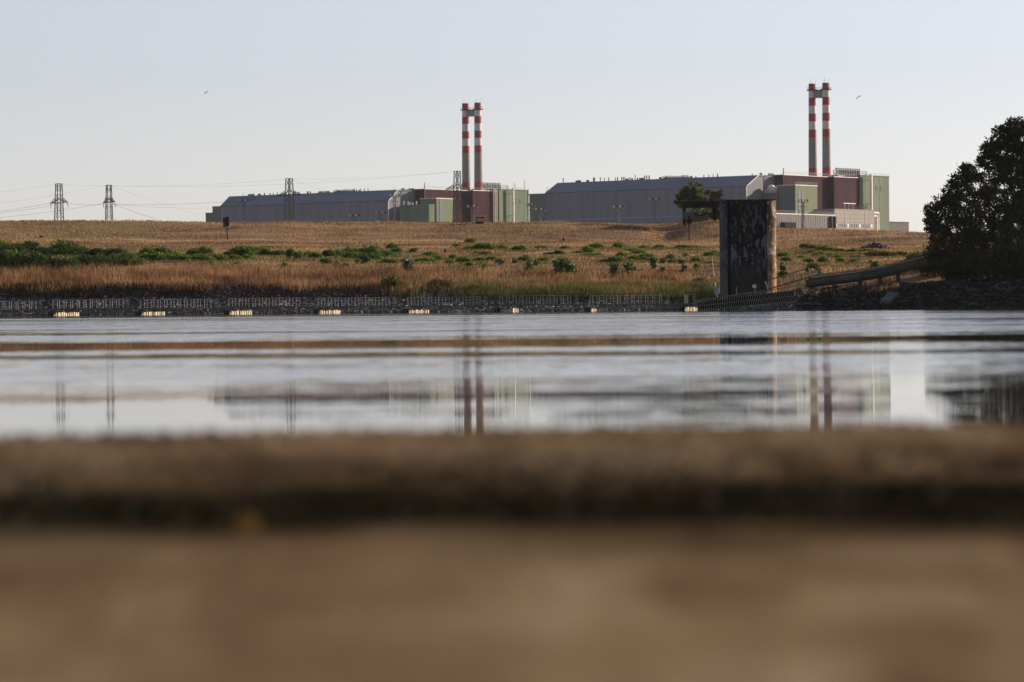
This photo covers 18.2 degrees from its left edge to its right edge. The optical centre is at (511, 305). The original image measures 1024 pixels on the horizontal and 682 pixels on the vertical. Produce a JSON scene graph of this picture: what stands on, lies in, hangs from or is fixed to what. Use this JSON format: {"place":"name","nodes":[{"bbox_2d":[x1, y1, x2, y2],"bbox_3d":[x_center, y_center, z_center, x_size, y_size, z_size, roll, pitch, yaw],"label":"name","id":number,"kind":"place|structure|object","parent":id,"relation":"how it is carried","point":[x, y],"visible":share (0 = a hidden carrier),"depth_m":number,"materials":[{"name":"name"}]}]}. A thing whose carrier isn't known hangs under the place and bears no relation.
{"place":"outdoors","nodes":[
{"label":"outdoors","id":0,"kind":"place"},
{"bbox_2d":[0,424,1023,681],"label":"shore","id":1,"kind":"structure","parent":0,"point":[780,592],"depth_m":8.23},
{"bbox_2d":[238,514,259,533],"bbox_3d":[-0.800,0.670,9.750,0.070,0.070,0.024,0,0,0],"label":"yellow flower","id":2,"kind":"object","parent":1,"relation":"on","point":[249,524],"visible":0.95,"depth_m":9.74,"materials":[{"name":"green plant"}]},
{"bbox_2d":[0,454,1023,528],"bbox_3d":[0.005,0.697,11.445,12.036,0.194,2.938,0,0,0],"label":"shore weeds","id":3,"kind":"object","parent":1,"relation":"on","point":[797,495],"visible":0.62,"depth_m":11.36,"materials":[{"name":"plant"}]},
{"bbox_2d":[0,417,1023,465],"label":"shore grass","id":4,"kind":"structure","parent":1,"relation":"on","point":[208,431],"depth_m":13.99,"materials":[{"name":"plant"}]},
{"bbox_2d":[0,308,1023,437],"bbox_3d":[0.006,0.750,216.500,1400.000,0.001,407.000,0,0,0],"label":"river water","id":5,"kind":"structure","parent":0,"point":[96,374],"depth_m":37.70,"materials":[{"name":"grey liquid"}]},
{"bbox_2d":[0,301,51,315],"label":"pontoon section","id":6,"kind":"object","parent":5,"relation":"on","point":[23,310],"visible":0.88,"depth_m":398.28,"materials":[{"name":"paint"}]},
{"bbox_2d":[48,299,139,315],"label":"pontoon section","id":7,"kind":"object","parent":5,"relation":"on","point":[53,313],"visible":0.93,"depth_m":397.56,"materials":[{"name":"paint"}]},
{"bbox_2d":[135,299,228,314],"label":"pontoon section","id":8,"kind":"object","parent":5,"relation":"on","point":[148,312],"visible":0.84,"depth_m":396.52,"materials":[{"name":"paint"}]},
{"bbox_2d":[224,298,316,313],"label":"pontoon section","id":9,"kind":"object","parent":5,"relation":"on","point":[236,311],"visible":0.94,"depth_m":395.38,"materials":[{"name":"paint"}]},
{"bbox_2d":[313,297,406,312],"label":"pontoon section","id":10,"kind":"object","parent":5,"relation":"on","point":[337,311],"visible":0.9,"depth_m":394.19,"materials":[{"name":"paint"}]},
{"bbox_2d":[403,297,498,312],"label":"pontoon section","id":11,"kind":"object","parent":5,"relation":"on","point":[408,310],"visible":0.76,"depth_m":393.15,"materials":[{"name":"paint"}]},
{"bbox_2d":[494,295,588,311],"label":"pontoon section","id":12,"kind":"object","parent":5,"relation":"on","point":[507,309],"visible":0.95,"depth_m":392.00,"materials":[{"name":"paint"}]},
{"bbox_2d":[585,295,682,310],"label":"pontoon section","id":13,"kind":"object","parent":5,"relation":"on","point":[600,308],"visible":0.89,"depth_m":390.86,"materials":[{"name":"paint"}]},
{"bbox_2d":[679,294,696,309],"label":"pontoon section","id":14,"kind":"object","parent":5,"relation":"on","point":[686,297],"visible":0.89,"depth_m":390.27,"materials":[{"name":"paint"}]},
{"bbox_2d":[696,268,811,309],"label":"gangway","id":15,"kind":"object","parent":5,"relation":"on","point":[791,295],"visible":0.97,"depth_m":388.52,"materials":[{"name":"metal"}]},
{"bbox_2d":[0,219,1023,315],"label":"river bank","id":16,"kind":"structure","parent":0,"point":[554,230],"depth_m":538.46,"materials":[{"name":"plant"}]},
{"bbox_2d":[0,239,16,251],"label":"thicket shrub","id":17,"kind":"object","parent":16,"relation":"on","point":[5,245],"visible":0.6,"depth_m":474.08,"materials":[{"name":"green plant"}]},
{"bbox_2d":[0,249,33,269],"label":"thicket shrub","id":18,"kind":"object","parent":16,"relation":"on","point":[9,260],"visible":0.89,"depth_m":432.69,"materials":[{"name":"green plant"}]},
{"bbox_2d":[14,241,30,253],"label":"thicket shrub","id":19,"kind":"object","parent":16,"relation":"on","point":[20,247],"visible":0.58,"depth_m":477.18,"materials":[{"name":"green plant"}]},
{"bbox_2d":[22,240,38,251],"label":"thicket shrub","id":20,"kind":"object","parent":16,"relation":"on","point":[32,244],"visible":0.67,"depth_m":481.79,"materials":[{"name":"green plant"}]},
{"bbox_2d":[14,250,54,271],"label":"thicket shrub","id":21,"kind":"object","parent":16,"relation":"on","point":[37,258],"visible":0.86,"depth_m":431.90,"materials":[{"name":"green plant"}]},
{"bbox_2d":[31,245,58,255],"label":"thicket shrub","id":22,"kind":"object","parent":16,"relation":"on","point":[42,249],"visible":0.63,"depth_m":474.01,"materials":[{"name":"green plant"}]},
{"bbox_2d":[43,253,83,271],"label":"thicket shrub","id":23,"kind":"object","parent":16,"relation":"on","point":[64,260],"visible":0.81,"depth_m":432.06,"materials":[{"name":"green plant"}]},
{"bbox_2d":[46,239,82,255],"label":"thicket shrub","id":24,"kind":"object","parent":16,"relation":"on","point":[60,248],"visible":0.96,"depth_m":471.03,"materials":[{"name":"green plant"}]},
{"bbox_2d":[72,254,96,267],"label":"thicket shrub","id":25,"kind":"object","parent":16,"relation":"on","point":[85,259],"visible":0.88,"depth_m":434.73,"materials":[{"name":"green plant"}]},
{"bbox_2d":[80,248,105,255],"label":"thicket shrub","id":26,"kind":"object","parent":16,"relation":"on","point":[93,251],"visible":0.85,"depth_m":468.96,"materials":[{"name":"green plant"}]},
{"bbox_2d":[89,253,114,267],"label":"thicket shrub","id":27,"kind":"object","parent":16,"relation":"on","point":[101,259],"visible":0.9,"depth_m":436.77,"materials":[{"name":"green plant"}]},
{"bbox_2d":[103,247,127,255],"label":"thicket shrub","id":28,"kind":"object","parent":16,"relation":"on","point":[116,250],"visible":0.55,"depth_m":464.26,"materials":[{"name":"green plant"}]},
{"bbox_2d":[107,252,129,264],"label":"thicket shrub","id":29,"kind":"object","parent":16,"relation":"on","point":[117,258],"visible":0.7,"depth_m":441.25,"materials":[{"name":"green plant"}]},
{"bbox_2d":[121,257,143,265],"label":"thicket shrub","id":30,"kind":"object","parent":16,"relation":"on","point":[132,260],"visible":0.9,"depth_m":440.98,"materials":[{"name":"green plant"}]},
{"bbox_2d":[137,246,158,254],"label":"green bush","id":31,"kind":"object","parent":16,"relation":"on","point":[148,249],"visible":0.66,"depth_m":472.43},
{"bbox_2d":[139,252,165,259],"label":"green bush","id":32,"kind":"object","parent":16,"relation":"on","point":[153,256],"visible":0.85,"depth_m":453.61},
{"bbox_2d":[155,246,172,253],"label":"green bush","id":33,"kind":"object","parent":16,"relation":"on","point":[164,250],"visible":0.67,"depth_m":473.60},
{"bbox_2d":[158,254,176,260],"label":"green bush","id":34,"kind":"object","parent":16,"relation":"on","point":[164,257],"visible":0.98,"depth_m":450.45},
{"bbox_2d":[174,253,190,259],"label":"green bush","id":35,"kind":"object","parent":16,"relation":"on","point":[182,257],"visible":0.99,"depth_m":450.33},
{"bbox_2d":[185,248,202,254],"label":"green bush","id":36,"kind":"object","parent":16,"relation":"on","point":[190,251],"visible":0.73,"depth_m":473.39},
{"bbox_2d":[189,254,216,260],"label":"green bush","id":37,"kind":"object","parent":16,"relation":"on","point":[199,256],"visible":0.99,"depth_m":452.22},
{"bbox_2d":[211,253,229,259],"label":"green bush","id":38,"kind":"object","parent":16,"relation":"on","point":[218,256],"visible":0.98,"depth_m":454.78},
{"bbox_2d":[223,216,228,239],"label":"river sign","id":39,"kind":"object","parent":16,"relation":"on","point":[225,221],"visible":1,"depth_m":538.71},
{"bbox_2d":[229,245,262,254],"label":"green bush","id":40,"kind":"object","parent":16,"relation":"on","point":[240,250],"visible":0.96,"depth_m":471.26,"materials":[{"name":"plant"}]},
{"bbox_2d":[0,281,516,298],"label":"dark undergrowth","id":41,"kind":"object","parent":16,"relation":"on","point":[82,292],"visible":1,"depth_m":414.66,"materials":[{"name":"plant"}]},
{"bbox_2d":[303,250,323,257],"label":"green bush","id":42,"kind":"object","parent":16,"relation":"on","point":[313,254],"visible":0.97,"depth_m":461.27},
{"bbox_2d":[320,249,335,256],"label":"green bush","id":43,"kind":"object","parent":16,"relation":"on","point":[329,252],"visible":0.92,"depth_m":465.77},
{"bbox_2d":[342,250,367,258],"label":"green bush","id":44,"kind":"object","parent":16,"relation":"on","point":[352,254],"visible":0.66,"depth_m":461.70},
{"bbox_2d":[354,253,371,263],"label":"leafy sapling","id":45,"kind":"object","parent":16,"relation":"on","point":[366,258],"visible":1,"depth_m":444.14,"materials":[{"name":"green plant"}]},
{"bbox_2d":[356,245,382,253],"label":"green bush","id":46,"kind":"object","parent":16,"relation":"on","point":[370,249],"visible":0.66,"depth_m":474.61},
{"bbox_2d":[368,252,384,258],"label":"green bush","id":47,"kind":"object","parent":16,"relation":"on","point":[376,255],"visible":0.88,"depth_m":459.66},
{"bbox_2d":[379,258,401,262],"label":"green bush","id":48,"kind":"object","parent":16,"relation":"on","point":[389,260],"visible":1,"depth_m":446.72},
{"bbox_2d":[381,275,404,289],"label":"olive bush","id":49,"kind":"object","parent":16,"relation":"on","point":[391,281],"visible":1,"depth_m":416.29,"materials":[{"name":"green plant"}]},
{"bbox_2d":[401,259,414,270],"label":"leafy sapling","id":50,"kind":"object","parent":16,"relation":"on","point":[407,264],"visible":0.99,"depth_m":432.95,"materials":[{"name":"green plant"}]},
{"bbox_2d":[0,285,820,315],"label":"rip rap","id":51,"kind":"object","parent":16,"relation":"on","point":[307,303],"visible":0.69,"depth_m":411.88,"materials":[{"name":"stone"}]},
{"bbox_2d":[414,256,437,261],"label":"green bush","id":52,"kind":"object","parent":16,"relation":"on","point":[430,258],"visible":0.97,"depth_m":452.00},
{"bbox_2d":[427,278,454,289],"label":"olive bush","id":53,"kind":"object","parent":16,"relation":"on","point":[443,281],"visible":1,"depth_m":417.27,"materials":[{"name":"green plant"}]},
{"bbox_2d":[0,258,899,296],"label":"tall dry grass","id":54,"kind":"structure","parent":16,"relation":"on","point":[157,275],"depth_m":423.36,"materials":[{"name":"plant"}]},
{"bbox_2d":[455,256,477,261],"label":"green bush","id":55,"kind":"object","parent":16,"relation":"on","point":[464,258],"visible":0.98,"depth_m":448.71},
{"bbox_2d":[470,241,498,248],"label":"green bush","id":56,"kind":"object","parent":16,"relation":"on","point":[481,245],"visible":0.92,"depth_m":502.88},
{"bbox_2d":[510,245,527,250],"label":"green bush","id":57,"kind":"object","parent":16,"relation":"on","point":[518,247],"visible":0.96,"depth_m":496.98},
{"bbox_2d":[137,242,907,311],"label":"green weeds","id":58,"kind":"object","parent":16,"relation":"on","point":[461,263],"visible":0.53,"depth_m":459.40,"materials":[{"name":"plant"}]},
{"bbox_2d":[381,275,720,300],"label":"green reeds","id":59,"kind":"object","parent":16,"relation":"on","point":[573,291],"visible":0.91,"depth_m":415.17,"materials":[{"name":"plant"}]},
{"bbox_2d":[552,258,568,273],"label":"leafy sapling","id":60,"kind":"object","parent":16,"relation":"on","point":[557,265],"visible":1,"depth_m":431.06,"materials":[{"name":"green plant"}]},
{"bbox_2d":[563,259,577,274],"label":"leafy sapling","id":61,"kind":"object","parent":16,"relation":"on","point":[571,268],"visible":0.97,"depth_m":431.33,"materials":[{"name":"green plant"}]},
{"bbox_2d":[608,262,619,276],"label":"leafy sapling","id":62,"kind":"object","parent":16,"relation":"on","point":[613,267],"visible":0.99,"depth_m":430.46,"materials":[{"name":"green plant"}]},
{"bbox_2d":[619,260,637,275],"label":"leafy sapling","id":63,"kind":"object","parent":16,"relation":"on","point":[628,267],"visible":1,"depth_m":431.25,"materials":[{"name":"green plant"}]},
{"bbox_2d":[648,256,657,268],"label":"leafy sapling","id":64,"kind":"object","parent":16,"relation":"on","point":[653,262],"visible":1,"depth_m":437.98,"materials":[{"name":"green plant"}]},
{"bbox_2d":[683,212,693,239],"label":"river sign","id":65,"kind":"object","parent":16,"relation":"on","point":[688,217],"visible":1,"depth_m":539.25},
{"bbox_2d":[673,181,712,215],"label":"shelter tree","id":66,"kind":"object","parent":16,"relation":"on","point":[694,192],"visible":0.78,"depth_m":570.61,"materials":[{"name":"green plant"}]},
{"bbox_2d":[681,201,718,225],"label":"open shelter","id":67,"kind":"object","parent":16,"relation":"on","point":[700,204],"visible":0.88,"depth_m":561.70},
{"bbox_2d":[707,189,725,218],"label":"shelter tree","id":68,"kind":"object","parent":16,"relation":"on","point":[716,195],"visible":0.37,"depth_m":568.58,"materials":[{"name":"green plant"}]},
{"bbox_2d":[719,199,776,299],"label":"concrete tower","id":69,"kind":"structure","parent":16,"relation":"on","point":[747,231],"depth_m":404.55,"materials":[{"name":"concrete"}]},
{"bbox_2d":[777,261,788,275],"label":"leafy sapling","id":70,"kind":"object","parent":16,"relation":"on","point":[783,270],"visible":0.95,"depth_m":419.74,"materials":[{"name":"green plant"}]},
{"bbox_2d":[805,263,821,272],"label":"leafy sapling","id":71,"kind":"object","parent":16,"relation":"on","point":[813,265],"visible":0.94,"depth_m":420.41,"materials":[{"name":"green plant"}]},
{"bbox_2d":[803,254,936,293],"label":"bank pipeline","id":72,"kind":"object","parent":16,"relation":"on","point":[879,273],"visible":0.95,"depth_m":398.52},
{"bbox_2d":[852,242,898,248],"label":"rubble heap","id":73,"kind":"object","parent":16,"relation":"on","point":[876,245],"visible":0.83,"depth_m":501.90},
{"bbox_2d":[864,250,888,255],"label":"olive bush","id":74,"kind":"object","parent":16,"relation":"on","point":[874,253],"visible":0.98,"depth_m":465.45,"materials":[{"name":"green plant"}]},
{"bbox_2d":[795,277,1023,308],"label":"rip rap","id":75,"kind":"object","parent":16,"relation":"on","point":[842,299],"visible":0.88,"depth_m":386.58,"materials":[{"name":"stone"}]},
{"bbox_2d":[880,292,899,302],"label":"concrete slab","id":76,"kind":"structure","parent":75,"relation":"on","point":[889,297],"depth_m":380.99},
{"bbox_2d":[904,250,927,259],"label":"shaded shrub","id":77,"kind":"object","parent":16,"relation":"on","point":[913,254],"visible":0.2,"depth_m":419.36,"materials":[{"name":"green plant"}]},
{"bbox_2d":[913,251,950,275],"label":"shaded shrub","id":78,"kind":"object","parent":16,"relation":"on","point":[930,269],"visible":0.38,"depth_m":401.83,"materials":[{"name":"green plant"}]},
{"bbox_2d":[938,251,989,279],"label":"shaded shrub","id":79,"kind":"object","parent":16,"relation":"on","point":[952,272],"visible":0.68,"depth_m":392.85,"materials":[{"name":"green plant"}]},
{"bbox_2d":[920,161,1019,266],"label":"broad tree","id":80,"kind":"object","parent":16,"relation":"on","point":[973,234],"visible":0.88,"depth_m":395.14,"materials":[{"name":"green plant"}]},
{"bbox_2d":[973,115,1023,240],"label":"tall tree","id":81,"kind":"object","parent":16,"relation":"on","point":[1008,164],"visible":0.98,"depth_m":388.51,"materials":[{"name":"green plant"}]},
{"bbox_2d":[1005,232,1023,280],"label":"shaded shrub","id":82,"kind":"object","parent":16,"relation":"on","point":[1018,247],"visible":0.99,"depth_m":382.37,"materials":[{"name":"green plant"}]},
{"bbox_2d":[0,0,1023,232],"label":"sky","id":83,"kind":"structure","parent":0,"point":[99,94],"materials":[{"name":"blue"}]},
{"label":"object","id":84,"kind":"structure","parent":0,"visible":0},
{"bbox_2d":[50,183,67,220],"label":"lattice pylon","id":85,"kind":"object","parent":84,"relation":"on","point":[57,202],"visible":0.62,"depth_m":949.64,"materials":[{"name":"metal"}]},
{"bbox_2d":[103,185,114,219],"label":"lattice pylon","id":86,"kind":"object","parent":84,"relation":"on","point":[107,199],"visible":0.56,"depth_m":979.56,"materials":[{"name":"metal"}]},
{"bbox_2d":[212,206,220,222],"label":"green end annex","id":87,"kind":"object","parent":84,"relation":"on","point":[216,213],"visible":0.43,"depth_m":1764.81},
{"bbox_2d":[277,178,301,221],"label":"lattice pylon","id":88,"kind":"object","parent":84,"relation":"on","point":[288,191],"visible":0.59,"depth_m":949.82,"materials":[{"name":"metal"}]},
{"bbox_2d":[220,188,415,222],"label":"turbine hall","id":89,"kind":"structure","parent":84,"relation":"on","point":[319,206],"depth_m":1716.25,"materials":[{"name":"paint"}]},
{"bbox_2d":[389,194,399,220],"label":"floodlight mast","id":90,"kind":"object","parent":84,"relation":"on","point":[394,200],"visible":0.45,"depth_m":1249.52,"materials":[{"name":"metal"}]},
{"bbox_2d":[323,183,497,222],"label":"reactor hall","id":91,"kind":"structure","parent":84,"relation":"on","point":[485,201],"depth_m":1726.71,"materials":[{"name":"paint"}]},
{"bbox_2d":[460,100,482,189],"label":"twin chimney","id":92,"kind":"object","parent":91,"relation":"on","point":[468,112],"visible":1,"depth_m":1742.80,"materials":[{"name":"concrete"}]},
{"bbox_2d":[399,201,434,222],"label":"green annex","id":93,"kind":"object","parent":84,"relation":"on","point":[409,212],"visible":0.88,"depth_m":1678.44,"materials":[{"name":"metal"}]},
{"bbox_2d":[420,198,452,222],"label":"green annex","id":94,"kind":"object","parent":84,"relation":"on","point":[443,209],"visible":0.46,"depth_m":1692.10,"materials":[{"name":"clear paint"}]},
{"bbox_2d":[439,199,442,221],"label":"window","id":95,"kind":"structure","parent":94,"relation":"in","point":[440,200],"depth_m":1690.57,"materials":[{"name":"white glass"}]},
{"bbox_2d":[446,171,469,222],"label":"lattice pylon","id":96,"kind":"object","parent":84,"relation":"on","point":[456,188],"visible":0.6,"depth_m":959.74,"materials":[{"name":"metal"}]},
{"bbox_2d":[486,187,528,222],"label":"green block","id":97,"kind":"structure","parent":84,"relation":"on","point":[517,210],"depth_m":1749.82,"materials":[{"name":"metal"}]},
{"bbox_2d":[471,182,507,189],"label":"roof cooler","id":98,"kind":"object","parent":97,"relation":"on","point":[494,185],"visible":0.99,"depth_m":1753.40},
{"bbox_2d":[529,193,545,221],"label":"green end annex","id":99,"kind":"object","parent":84,"relation":"on","point":[539,200],"visible":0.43,"depth_m":1621.40,"materials":[{"name":"metal"}]},
{"bbox_2d":[545,173,774,224],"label":"turbine hall","id":100,"kind":"structure","parent":84,"relation":"on","point":[587,201],"depth_m":1583.14,"materials":[{"name":"paint"}]},
{"bbox_2d":[761,185,778,212],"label":"green annex","id":101,"kind":"object","parent":84,"relation":"on","point":[770,192],"visible":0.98,"depth_m":1547.39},
{"bbox_2d":[780,222,795,228],"bbox_3d":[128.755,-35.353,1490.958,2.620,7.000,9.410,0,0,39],"label":"shipping container","id":102,"kind":"object","parent":84,"relation":"on","point":[788,225],"visible":0.36,"depth_m":1488.93,"materials":[{"name":"metal"}]},
{"bbox_2d":[777,182,817,213],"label":"green annex","id":103,"kind":"object","parent":84,"relation":"on","point":[790,196],"visible":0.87,"depth_m":1543.32,"materials":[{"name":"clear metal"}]},
{"bbox_2d":[798,199,807,227],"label":"floodlight mast","id":104,"kind":"object","parent":84,"relation":"on","point":[802,217],"visible":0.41,"depth_m":1299.54,"materials":[{"name":"metal"}]},
{"bbox_2d":[776,210,836,228],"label":"panel building","id":105,"kind":"structure","parent":84,"relation":"on","point":[818,220],"depth_m":1514.49,"materials":[{"name":"paint"}]},
{"bbox_2d":[772,168,858,208],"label":"reactor hall","id":106,"kind":"structure","parent":84,"relation":"on","point":[835,192],"depth_m":1586.90,"materials":[{"name":"paint"}]},
{"bbox_2d":[807,78,830,175],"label":"twin chimney","id":107,"kind":"object","parent":106,"relation":"on","point":[823,93],"visible":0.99,"depth_m":1596.92,"materials":[{"name":"concrete"}]},
{"bbox_2d":[831,168,866,176],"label":"roof cooler","id":108,"kind":"object","parent":106,"relation":"on","point":[844,171],"visible":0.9,"depth_m":1612.16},
{"bbox_2d":[815,203,878,230],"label":"beige building","id":109,"kind":"structure","parent":84,"relation":"on","point":[861,218],"depth_m":1559.62,"materials":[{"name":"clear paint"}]},
{"bbox_2d":[845,172,889,230],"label":"green block","id":110,"kind":"structure","parent":84,"relation":"on","point":[873,192],"depth_m":1615.26,"materials":[{"name":"metal"}]},
{"bbox_2d":[889,222,908,231],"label":"grey shed","id":111,"kind":"structure","parent":84,"relation":"on","point":[900,226],"depth_m":1632.81,"materials":[{"name":"paint"}]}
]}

